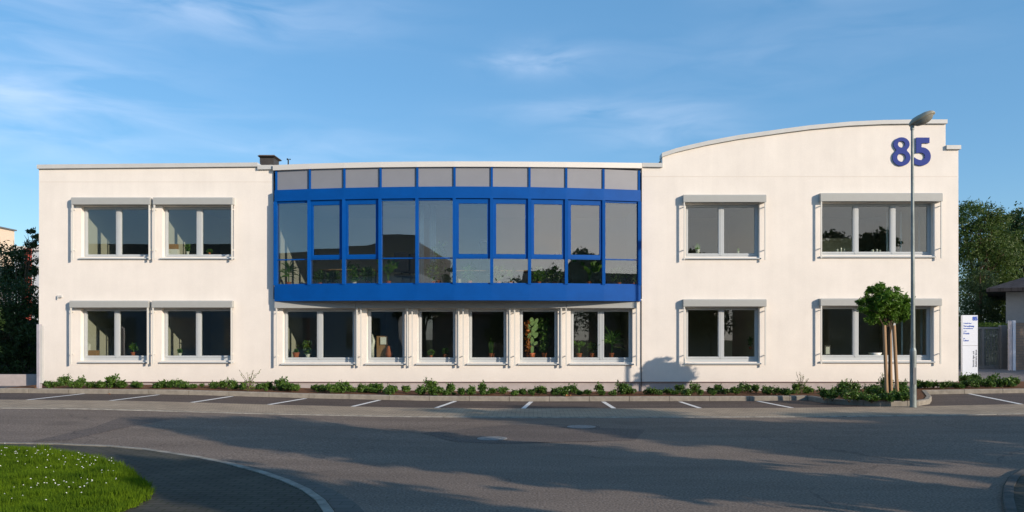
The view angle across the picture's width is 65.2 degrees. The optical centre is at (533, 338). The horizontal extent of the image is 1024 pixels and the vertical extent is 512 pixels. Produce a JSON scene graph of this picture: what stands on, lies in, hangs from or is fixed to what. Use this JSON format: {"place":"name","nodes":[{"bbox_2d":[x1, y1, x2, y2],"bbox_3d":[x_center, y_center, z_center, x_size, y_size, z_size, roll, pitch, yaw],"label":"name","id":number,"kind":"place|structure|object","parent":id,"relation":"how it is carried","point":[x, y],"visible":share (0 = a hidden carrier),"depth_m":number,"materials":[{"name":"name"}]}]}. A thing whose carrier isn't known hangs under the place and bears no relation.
{"place":"outdoors","nodes":[
{"label":"outdoors","id":0,"kind":"place"},
{"bbox_2d":[0,444,334,511],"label":"corner pavement","id":1,"kind":"structure","parent":0,"point":[184,484],"depth_m":8.95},
{"bbox_2d":[377,336,387,356],"bbox_3d":[-4.626,0.244,24.465,0.326,0.652,0.060,0,0,0],"label":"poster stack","id":2,"kind":"object","parent":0,"point":[381,350],"visible":0.56,"depth_m":24.43,"materials":[{"name":"cardboard"}]},
{"bbox_2d":[7,384,815,396],"bbox_3d":[-3.000,1.470,22.865,23.200,0.230,2.250,0,0,0],"label":"planting bed","id":3,"kind":"object","parent":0,"point":[412,392],"visible":0.53,"depth_m":22.46,"materials":[{"name":"soil"}]},
{"bbox_2d":[37,324,43,387],"bbox_3d":[-13.567,0.590,22.010,0.135,1.970,0.120,0,0,0],"label":"corner post","id":4,"kind":"object","parent":3,"relation":"on","point":[40,354],"visible":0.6,"depth_m":21.97,"materials":[{"name":"metal"}]},
{"bbox_2d":[45,381,63,387],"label":"shrub","id":5,"kind":"object","parent":3,"relation":"on","point":[55,384],"visible":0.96,"depth_m":22.09,"materials":[{"name":"green plant"}]},
{"bbox_2d":[56,373,72,386],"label":"shrub","id":6,"kind":"object","parent":3,"relation":"on","point":[65,379],"visible":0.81,"depth_m":22.78,"materials":[{"name":"green plant"}]},
{"bbox_2d":[104,373,119,387],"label":"shrub","id":7,"kind":"object","parent":3,"relation":"on","point":[111,380],"visible":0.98,"depth_m":22.38,"materials":[{"name":"green plant"}]},
{"bbox_2d":[225,377,236,389],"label":"shrub","id":8,"kind":"object","parent":3,"relation":"on","point":[231,383],"visible":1,"depth_m":22.30,"materials":[{"name":"green plant"}]},
{"bbox_2d":[239,369,260,390],"bbox_3d":[-7.786,1.142,22.070,0.625,0.608,0.331,0,0,14],"label":"twiggy shrub","id":9,"kind":"object","parent":3,"relation":"on","point":[249,384],"visible":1,"depth_m":22.08,"materials":[{"name":"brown plant"}]},
{"bbox_2d":[326,382,338,392],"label":"shrub","id":10,"kind":"object","parent":3,"relation":"on","point":[332,388],"visible":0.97,"depth_m":22.05,"materials":[{"name":"green plant"}]},
{"bbox_2d":[333,380,351,392],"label":"shrub","id":11,"kind":"object","parent":3,"relation":"on","point":[343,387],"visible":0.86,"depth_m":22.31,"materials":[{"name":"green plant"}]},
{"bbox_2d":[422,377,437,391],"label":"shrub","id":12,"kind":"object","parent":3,"relation":"on","point":[429,384],"visible":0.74,"depth_m":23.09,"materials":[{"name":"green plant"}]},
{"bbox_2d":[428,384,444,395],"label":"shrub","id":13,"kind":"object","parent":3,"relation":"on","point":[436,390],"visible":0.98,"depth_m":21.97,"materials":[{"name":"green plant"}]},
{"bbox_2d":[737,381,753,392],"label":"shrub","id":14,"kind":"object","parent":3,"relation":"on","point":[745,388],"visible":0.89,"depth_m":23.02,"materials":[{"name":"green plant"}]},
{"bbox_2d":[765,385,783,394],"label":"shrub","id":15,"kind":"object","parent":3,"relation":"on","point":[777,390],"visible":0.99,"depth_m":22.18,"materials":[{"name":"green plant"}]},
{"bbox_2d":[795,373,808,393],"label":"twiggy shrub","id":16,"kind":"object","parent":3,"relation":"on","point":[801,388],"visible":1,"depth_m":22.53,"materials":[{"name":"green plant"}]},
{"bbox_2d":[0,409,1023,511],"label":"road","id":17,"kind":"structure","parent":0,"point":[964,463],"depth_m":11.34,"materials":[{"name":"asphalt"}]},
{"bbox_2d":[36,416,172,440],"bbox_3d":[-7.657,1.592,14.413,1.033,0.070,3.534,0,0,0],"label":"road patch","id":18,"kind":"object","parent":17,"relation":"on","point":[120,423],"visible":1,"depth_m":14.47,"materials":[{"name":"asphalt"}]},
{"bbox_2d":[0,442,333,511],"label":"corner kerb","id":19,"kind":"structure","parent":17,"relation":"on","point":[323,504],"depth_m":10.19,"materials":[{"name":"concrete"}]},
{"bbox_2d":[247,466,363,511],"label":"gutter strip","id":20,"kind":"object","parent":17,"relation":"on","point":[337,501],"visible":0.63,"depth_m":8.64,"materials":[{"name":"concrete"}]},
{"bbox_2d":[472,436,511,440],"bbox_3d":[-0.694,1.696,13.527,0.680,0.030,0.680,0,0,0],"label":"manhole cover","id":21,"kind":"object","parent":17,"relation":"on","point":[492,438],"visible":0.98,"depth_m":13.47,"materials":[{"name":"metal"}]},
{"bbox_2d":[0,407,1023,417],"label":"gutter line","id":22,"kind":"object","parent":17,"relation":"on","point":[512,417],"visible":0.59,"depth_m":17.16,"materials":[{"name":"concrete"}]},
{"bbox_2d":[424,424,643,442],"bbox_3d":[-0.026,1.690,14.176,3.804,0.010,2.789,0,0,21],"label":"road patch","id":23,"kind":"object","parent":17,"relation":"on","point":[527,433],"visible":1,"depth_m":14.15,"materials":[{"name":"asphalt"}]},
{"bbox_2d":[563,425,599,428],"bbox_3d":[0.920,1.697,15.336,0.720,0.030,0.720,0,0,0],"label":"manhole cover","id":24,"kind":"object","parent":17,"relation":"on","point":[581,427],"visible":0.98,"depth_m":15.24,"materials":[{"name":"metal"}]},
{"bbox_2d":[1002,469,1023,511],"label":"island kerb","id":25,"kind":"structure","parent":17,"relation":"on","point":[1008,497],"depth_m":8.58,"materials":[{"name":"concrete"}]},
{"bbox_2d":[1002,470,1023,511],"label":"corner island","id":26,"kind":"structure","parent":17,"relation":"on","point":[1019,493],"depth_m":8.52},
{"bbox_2d":[0,400,1023,416],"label":"pavement","id":27,"kind":"structure","parent":0,"point":[564,412],"depth_m":18.26,"materials":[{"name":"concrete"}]},
{"bbox_2d":[908,110,934,407],"bbox_3d":[9.220,-1.874,18.994,0.581,7.022,0.310,0,0,33],"label":"street lamp","id":28,"kind":"object","parent":27,"relation":"on","point":[923,118],"visible":1,"depth_m":19.07,"materials":[{"name":"metal"}]},
{"bbox_2d":[0,393,1023,407],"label":"parking lot","id":29,"kind":"structure","parent":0,"point":[951,399],"depth_m":20.52,"materials":[{"name":"asphalt"}]},
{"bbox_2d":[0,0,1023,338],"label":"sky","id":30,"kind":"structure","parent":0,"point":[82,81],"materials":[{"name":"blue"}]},
{"bbox_2d":[808,380,1023,400],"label":"planting bed","id":31,"kind":"object","parent":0,"point":[921,394],"visible":0.23,"depth_m":23.33,"materials":[{"name":"soil"}]},
{"bbox_2d":[816,386,830,399],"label":"shrub","id":32,"kind":"object","parent":31,"relation":"on","point":[822,392],"visible":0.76,"depth_m":20.50,"materials":[{"name":"green plant"}]},
{"bbox_2d":[825,390,839,400],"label":"shrub","id":33,"kind":"object","parent":31,"relation":"on","point":[832,394],"visible":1,"depth_m":20.15,"materials":[{"name":"green plant"}]},
{"bbox_2d":[835,380,850,395],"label":"shrub","id":34,"kind":"object","parent":31,"relation":"on","point":[841,387],"visible":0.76,"depth_m":21.12,"materials":[{"name":"green plant"}]},
{"bbox_2d":[840,388,861,401],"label":"shrub","id":35,"kind":"object","parent":31,"relation":"on","point":[850,396],"visible":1,"depth_m":19.74,"materials":[{"name":"green plant"}]},
{"bbox_2d":[849,379,860,391],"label":"shrub","id":36,"kind":"object","parent":31,"relation":"on","point":[855,386],"visible":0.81,"depth_m":21.68,"materials":[{"name":"green plant"}]},
{"bbox_2d":[861,393,885,402],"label":"shrub","id":37,"kind":"object","parent":31,"relation":"on","point":[869,398],"visible":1,"depth_m":19.52,"materials":[{"name":"green plant"}]},
{"bbox_2d":[871,384,884,396],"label":"shrub","id":38,"kind":"object","parent":31,"relation":"on","point":[878,390],"visible":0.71,"depth_m":20.30,"materials":[{"name":"green plant"}]},
{"bbox_2d":[855,281,915,391],"bbox_3d":[8.848,0.061,20.152,1.549,3.039,1.204,0,0,0],"label":"young tree","id":39,"kind":"object","parent":31,"relation":"on","point":[886,306],"visible":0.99,"depth_m":20.04,"materials":[{"name":"green plant"}]},
{"bbox_2d":[882,325,888,392],"bbox_3d":[8.789,0.599,19.959,0.156,1.866,0.088,0,0,0],"label":"wooden stake","id":40,"kind":"object","parent":31,"relation":"on","point":[885,357],"visible":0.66,"depth_m":19.92,"materials":[{"name":"brown wood"}]},
{"bbox_2d":[877,390,895,401],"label":"shrub","id":41,"kind":"object","parent":31,"relation":"on","point":[889,397],"visible":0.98,"depth_m":19.40,"materials":[{"name":"green plant"}]},
{"bbox_2d":[890,331,892,390],"bbox_3d":[9.100,0.595,20.389,0.130,1.872,0.088,0,0,0],"label":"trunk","id":42,"kind":"object","parent":31,"relation":"on","point":[891,360],"visible":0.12,"depth_m":20.35,"materials":[{"name":"brown wood"}]},
{"bbox_2d":[892,325,898,391],"bbox_3d":[9.068,0.599,20.019,0.182,1.869,0.088,0,0,0],"label":"wooden stake","id":43,"kind":"object","parent":31,"relation":"on","point":[895,357],"visible":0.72,"depth_m":19.98,"materials":[{"name":"brown wood"}]},
{"bbox_2d":[958,372,974,381],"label":"shrub","id":44,"kind":"object","parent":31,"relation":"on","point":[964,377],"visible":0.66,"depth_m":24.54,"materials":[{"name":"green plant"}]},
{"bbox_2d":[961,315,977,381],"bbox_3d":[13.650,0.350,25.042,0.483,2.167,0.096,0,0,0],"label":"sign pylon","id":45,"kind":"object","parent":31,"relation":"on","point":[969,343],"visible":0.99,"depth_m":25.00,"materials":[{"name":"white"}]},
{"bbox_2d":[979,377,996,387],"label":"shrub","id":46,"kind":"object","parent":31,"relation":"on","point":[986,382],"visible":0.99,"depth_m":23.55,"materials":[{"name":"green plant"}]},
{"bbox_2d":[1001,375,1016,386],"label":"shrub","id":47,"kind":"object","parent":31,"relation":"on","point":[1008,381],"visible":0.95,"depth_m":23.59,"materials":[{"name":"green plant"}]},
{"bbox_2d":[960,340,995,364],"bbox_3d":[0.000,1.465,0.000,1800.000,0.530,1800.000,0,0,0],"label":"ground","id":48,"kind":"structure","parent":0,"point":[986,356],"depth_m":49.57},
{"bbox_2d":[0,226,16,305],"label":"cream building","id":49,"kind":"structure","parent":48,"relation":"on","point":[6,234],"depth_m":55.16,"materials":[{"name":"paint"}]},
{"bbox_2d":[14,246,38,319],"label":"glazed hall","id":50,"kind":"structure","parent":48,"relation":"on","point":[36,282],"depth_m":52.00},
{"bbox_2d":[0,388,807,400],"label":"kerb","id":51,"kind":"structure","parent":48,"relation":"on","point":[403,397],"depth_m":21.62,"materials":[{"name":"concrete"}]},
{"bbox_2d":[37,119,960,390],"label":"office building","id":52,"kind":"structure","parent":48,"relation":"on","point":[787,213],"depth_m":24.00,"materials":[{"name":"white paint"}]},
{"bbox_2d":[69,301,150,363],"bbox_3d":[-12.648,-0.188,24.032,2.352,1.896,0.405,0,0,0],"label":"window","id":53,"kind":"structure","parent":52,"relation":"in","point":[72,304],"depth_m":24.14,"materials":[{"name":"white plastic"}]},
{"bbox_2d":[71,197,152,259],"bbox_3d":[-12.600,-3.284,24.032,2.352,1.864,0.405,0,0,0],"label":"window","id":54,"kind":"structure","parent":52,"relation":"in","point":[148,201],"depth_m":23.94,"materials":[{"name":"white plastic"}]},
{"bbox_2d":[151,301,233,363],"bbox_3d":[-10.176,-0.188,24.032,2.400,1.896,0.405,0,0,0],"label":"window","id":55,"kind":"structure","parent":52,"relation":"in","point":[154,304],"depth_m":24.14,"materials":[{"name":"white plastic"}]},
{"bbox_2d":[153,197,234,259],"bbox_3d":[-10.144,-3.284,24.032,2.384,1.864,0.405,0,0,0],"label":"window","id":56,"kind":"structure","parent":52,"relation":"in","point":[156,200],"depth_m":23.96,"materials":[{"name":"white plastic"}]},
{"bbox_2d":[258,155,281,164],"bbox_3d":[-8.651,-5.491,26.275,0.570,0.943,0.750,0,0,0],"label":"roof chimney","id":57,"kind":"object","parent":52,"relation":"on","point":[269,160],"visible":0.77,"depth_m":26.00,"materials":[{"name":"metal"}]},
{"bbox_2d":[279,261,299,283],"bbox_3d":[-7.343,-1.989,24.104,0.776,0.831,0.468,0,0,0],"label":"potted plant","id":58,"kind":"object","parent":52,"relation":"on","point":[289,267],"visible":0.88,"depth_m":24.10,"materials":[{"name":"green plant"}]},
{"bbox_2d":[298,340,311,356],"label":"potted plant","id":59,"kind":"object","parent":52,"relation":"on","point":[307,349],"visible":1,"depth_m":24.30,"materials":[{"name":"green plant"}]},
{"bbox_2d":[276,308,357,365],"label":"window","id":60,"kind":"structure","parent":52,"relation":"in","point":[319,358],"depth_m":24.16,"materials":[{"name":"white plastic"}]},
{"bbox_2d":[312,269,327,283],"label":"potted plant","id":61,"kind":"object","parent":52,"relation":"on","point":[321,277],"visible":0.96,"depth_m":23.93,"materials":[{"name":"green plant"}]},
{"bbox_2d":[326,269,340,282],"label":"potted plant","id":62,"kind":"object","parent":52,"relation":"on","point":[336,276],"visible":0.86,"depth_m":23.87,"materials":[{"name":"green plant"}]},
{"bbox_2d":[320,269,377,283],"bbox_3d":[-6.067,-1.890,26.400,1.733,0.740,0.800,0,0,0],"label":"office desk","id":63,"kind":"object","parent":52,"relation":"on","point":[337,270],"visible":0.4,"depth_m":26.17,"materials":[{"name":"brown wood"}]},
{"bbox_2d":[346,261,361,282],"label":"potted plant","id":64,"kind":"object","parent":52,"relation":"on","point":[353,278],"visible":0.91,"depth_m":23.80,"materials":[{"name":"green plant"}]},
{"bbox_2d":[360,266,375,282],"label":"potted plant","id":65,"kind":"object","parent":52,"relation":"on","point":[365,269],"visible":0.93,"depth_m":23.74,"materials":[{"name":"green plant"}]},
{"bbox_2d":[360,308,407,365],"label":"window","id":66,"kind":"structure","parent":52,"relation":"in","point":[370,359],"depth_m":24.17,"materials":[{"name":"white plastic"}]},
{"bbox_2d":[377,260,398,282],"bbox_3d":[-4.295,-1.970,23.736,0.584,0.792,0.457,0,0,20],"label":"potted plant","id":67,"kind":"object","parent":52,"relation":"on","point":[394,266],"visible":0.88,"depth_m":23.65,"materials":[{"name":"green plant"}]},
{"bbox_2d":[394,252,410,282],"bbox_3d":[-4.127,-2.130,25.400,0.524,1.180,0.547,0,0,0],"label":"office chair","id":68,"kind":"object","parent":52,"relation":"on","point":[402,266],"visible":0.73,"depth_m":25.14,"materials":[{"name":"grey fabric"}]},
{"bbox_2d":[403,254,414,282],"bbox_3d":[-3.949,-2.130,25.900,0.524,1.180,0.547,0,0,0],"label":"office chair","id":69,"kind":"object","parent":52,"relation":"on","point":[411,265],"visible":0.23,"depth_m":25.64,"materials":[{"name":"grey fabric"}]},
{"bbox_2d":[419,204,423,282],"bbox_3d":[-3.408,-2.900,24.203,0.201,2.700,0.093,0,0,0],"label":"curtain","id":70,"kind":"object","parent":52,"relation":"hanging from","point":[421,242],"visible":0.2,"depth_m":24.18,"materials":[{"name":"grey fabric"}]},
{"bbox_2d":[424,261,440,282],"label":"potted plant","id":71,"kind":"object","parent":52,"relation":"on","point":[429,275],"visible":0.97,"depth_m":23.62,"materials":[{"name":"green plant"}]},
{"bbox_2d":[430,205,435,282],"bbox_3d":[-3.125,-2.900,24.903,0.207,2.700,0.093,0,0,0],"label":"curtain","id":72,"kind":"object","parent":52,"relation":"hanging from","point":[432,226],"visible":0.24,"depth_m":24.93,"materials":[{"name":"grey fabric"}]},
{"bbox_2d":[412,308,458,365],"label":"window","id":73,"kind":"structure","parent":52,"relation":"in","point":[420,359],"depth_m":24.17,"materials":[{"name":"white plastic"}]},
{"bbox_2d":[431,241,447,282],"bbox_3d":[-2.790,-2.234,23.591,0.497,1.321,0.481,0,0,0],"label":"potted plant","id":74,"kind":"object","parent":52,"relation":"on","point":[436,252],"visible":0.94,"depth_m":23.58,"materials":[{"name":"green plant"}]},
{"bbox_2d":[461,262,476,282],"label":"potted plant","id":75,"kind":"object","parent":52,"relation":"on","point":[468,271],"visible":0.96,"depth_m":23.59,"materials":[{"name":"green plant"}]},
{"bbox_2d":[463,308,509,365],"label":"window","id":76,"kind":"structure","parent":52,"relation":"in","point":[471,359],"depth_m":24.17,"materials":[{"name":"white plastic"}]},
{"bbox_2d":[456,270,532,282],"bbox_3d":[-1.320,-1.890,26.800,2.640,0.740,0.800,0,0,0],"label":"office desk","id":77,"kind":"object","parent":52,"relation":"on","point":[488,271],"visible":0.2,"depth_m":26.56,"materials":[{"name":"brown wood"}]},
{"bbox_2d":[488,263,506,282],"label":"potted plant","id":78,"kind":"object","parent":52,"relation":"on","point":[496,270],"visible":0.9,"depth_m":23.62,"materials":[{"name":"green plant"}]},
{"bbox_2d":[523,320,531,356],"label":"potted plant","id":79,"kind":"object","parent":52,"relation":"on","point":[528,346],"visible":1,"depth_m":24.29,"materials":[{"name":"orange plant"}]},
{"bbox_2d":[528,317,537,356],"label":"potted plant","id":80,"kind":"object","parent":52,"relation":"on","point":[534,329],"visible":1,"depth_m":24.26,"materials":[{"name":"plant"}]},
{"bbox_2d":[514,308,561,365],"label":"window","id":81,"kind":"structure","parent":52,"relation":"in","point":[522,359],"depth_m":24.17,"materials":[{"name":"white plastic"}]},
{"bbox_2d":[531,266,545,282],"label":"potted plant","id":82,"kind":"object","parent":52,"relation":"on","point":[536,273],"visible":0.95,"depth_m":23.71,"materials":[{"name":"green plant"}]},
{"bbox_2d":[536,317,552,356],"bbox_3d":[0.307,-0.042,24.317,0.560,1.252,0.431,0,0,-27],"label":"potted plant","id":83,"kind":"object","parent":52,"relation":"on","point":[544,349],"visible":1,"depth_m":24.31,"materials":[{"name":"green plant"}]},
{"bbox_2d":[547,263,562,282],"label":"potted plant","id":84,"kind":"object","parent":52,"relation":"on","point":[552,272],"visible":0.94,"depth_m":23.76,"materials":[{"name":"green plant"}]},
{"bbox_2d":[554,253,568,282],"bbox_3d":[0.909,-2.130,25.600,0.524,1.180,0.547,0,0,0],"label":"office chair","id":85,"kind":"object","parent":52,"relation":"on","point":[561,262],"visible":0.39,"depth_m":25.34,"materials":[{"name":"grey fabric"}]},
{"bbox_2d":[572,260,601,283],"bbox_3d":[1.621,-2.000,23.946,0.999,0.852,0.409,0,0,0],"label":"potted plant","id":86,"kind":"object","parent":52,"relation":"on","point":[595,269],"visible":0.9,"depth_m":23.88,"materials":[{"name":"green plant"}]},
{"bbox_2d":[566,308,636,365],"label":"window","id":87,"kind":"structure","parent":52,"relation":"in","point":[600,358],"depth_m":24.16,"materials":[{"name":"white plastic"}]},
{"bbox_2d":[597,326,626,356],"bbox_3d":[2.373,0.072,24.318,1.127,1.024,0.590,0,0,-16],"label":"potted plant","id":88,"kind":"object","parent":52,"relation":"on","point":[612,341],"visible":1,"depth_m":24.30,"materials":[{"name":"green plant"}]},
{"bbox_2d":[608,265,628,283],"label":"potted plant","id":89,"kind":"object","parent":52,"relation":"on","point":[618,272],"visible":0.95,"depth_m":24.05,"materials":[{"name":"green plant"}]},
{"bbox_2d":[625,265,636,283],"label":"potted plant","id":90,"kind":"object","parent":52,"relation":"on","point":[634,270],"visible":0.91,"depth_m":24.12,"materials":[{"name":"green plant"}]},
{"bbox_2d":[682,195,765,259],"bbox_3d":[5.708,-3.324,24.032,2.472,1.944,0.405,0,0,0],"label":"window","id":91,"kind":"structure","parent":52,"relation":"in","point":[685,198],"depth_m":24.14,"materials":[{"name":"white plastic"}]},
{"bbox_2d":[682,299,766,365],"bbox_3d":[5.712,-0.188,24.032,2.480,1.976,0.405,0,0,0],"label":"window","id":92,"kind":"structure","parent":52,"relation":"in","point":[720,305],"depth_m":24.15,"materials":[{"name":"white plastic"}]},
{"bbox_2d":[819,298,941,363],"bbox_3d":[10.368,-0.224,24.032,3.616,1.952,0.405,0,0,0],"label":"window","id":93,"kind":"structure","parent":52,"relation":"in","point":[824,303],"depth_m":24.15,"materials":[{"name":"white plastic"}]},
{"bbox_2d":[819,193,942,257],"bbox_3d":[10.380,-3.372,24.032,3.640,1.944,0.405,0,0,0],"label":"window","id":94,"kind":"structure","parent":52,"relation":"in","point":[823,197],"depth_m":24.14,"materials":[{"name":"white plastic"}]},
{"bbox_2d":[920,310,922,354],"bbox_3d":[12.083,0.225,24.904,0.071,2.250,0.021,0,0,11],"label":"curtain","id":95,"kind":"object","parent":52,"relation":"hanging from","point":[921,332],"visible":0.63,"depth_m":24.90,"materials":[{"name":"grey fabric"}]},
{"bbox_2d":[808,388,1023,405],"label":"kerb","id":96,"kind":"structure","parent":48,"relation":"on","point":[926,400],"depth_m":20.87,"materials":[{"name":"concrete"}]},
{"bbox_2d":[975,201,1023,320],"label":"broadleaf tree","id":97,"kind":"object","parent":48,"relation":"on","point":[1018,223],"visible":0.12,"depth_m":44.31,"materials":[{"name":"green plant"}]},
{"bbox_2d":[986,277,1023,366],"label":"grey house","id":98,"kind":"structure","parent":48,"relation":"on","point":[1012,292],"depth_m":33.31,"materials":[{"name":"paint"}]},
{"bbox_2d":[1016,323,1023,369],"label":"garden wall","id":99,"kind":"structure","parent":48,"relation":"on","point":[1019,346],"depth_m":30.60,"materials":[{"name":"concrete"}]},
{"bbox_2d":[958,260,1005,354],"bbox_3d":[20.584,-1.169,36.955,3.240,4.866,4.377,0,0,17],"label":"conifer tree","id":100,"kind":"object","parent":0,"point":[979,288],"visible":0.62,"depth_m":36.37,"materials":[{"name":"green plant"}]},
{"bbox_2d":[958,196,1023,334],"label":"willow tree","id":101,"kind":"object","parent":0,"point":[990,248],"visible":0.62,"depth_m":41.09,"materials":[{"name":"green plant"}]},
{"bbox_2d":[958,365,1023,380],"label":"driveway","id":102,"kind":"structure","parent":0,"point":[1004,373],"depth_m":28.80,"materials":[{"name":"concrete"}]},
{"bbox_2d":[958,322,1007,363],"bbox_3d":[18.484,0.297,33.500,2.889,2.025,1.097,0,0,0],"label":"hedge","id":103,"kind":"object","parent":102,"relation":"on","point":[987,324],"visible":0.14,"depth_m":33.27,"materials":[{"name":"green plant"}]},
{"bbox_2d":[998,325,1006,368],"bbox_3d":[18.480,0.425,31.500,0.240,1.901,0.200,0,0,0],"label":"gate post","id":104,"kind":"object","parent":102,"relation":"on","point":[1003,346],"visible":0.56,"depth_m":31.40,"materials":[{"name":"metal"}]},
{"bbox_2d":[958,327,999,368],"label":"metal gate","id":105,"kind":"structure","parent":104,"relation":"attached to","point":[981,347],"depth_m":31.49,"materials":[{"name":"metal"}]},
{"bbox_2d":[1008,321,1011,369],"bbox_3d":[17.989,0.327,30.200,0.110,2.022,0.100,0,0,0],"label":"fence post","id":106,"kind":"object","parent":102,"relation":"on","point":[1009,345],"visible":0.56,"depth_m":30.15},
{"bbox_2d":[1012,321,1015,369],"bbox_3d":[18.130,0.327,30.200,0.110,2.022,0.100,0,0,0],"label":"fence post","id":107,"kind":"object","parent":102,"relation":"on","point":[1013,345],"visible":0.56,"depth_m":30.15,"materials":[{"name":"white"}]},
{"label":"yard","id":108,"kind":"structure","parent":0,"visible":0},
{"bbox_2d":[0,374,36,385],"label":"wall","id":109,"kind":"structure","parent":108,"relation":"on","point":[17,379],"depth_m":24.60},
{"bbox_2d":[0,227,38,373],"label":"bushy tree","id":110,"kind":"object","parent":108,"relation":"on","point":[16,352],"visible":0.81,"depth_m":26.70,"materials":[{"name":"green plant"}]},
{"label":"lawn","id":111,"kind":"structure","parent":0,"visible":0},
{"bbox_2d":[0,443,155,511],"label":"grass","id":112,"kind":"structure","parent":111,"relation":"on","point":[90,483],"depth_m":8.83,"materials":[{"name":"green plant"}]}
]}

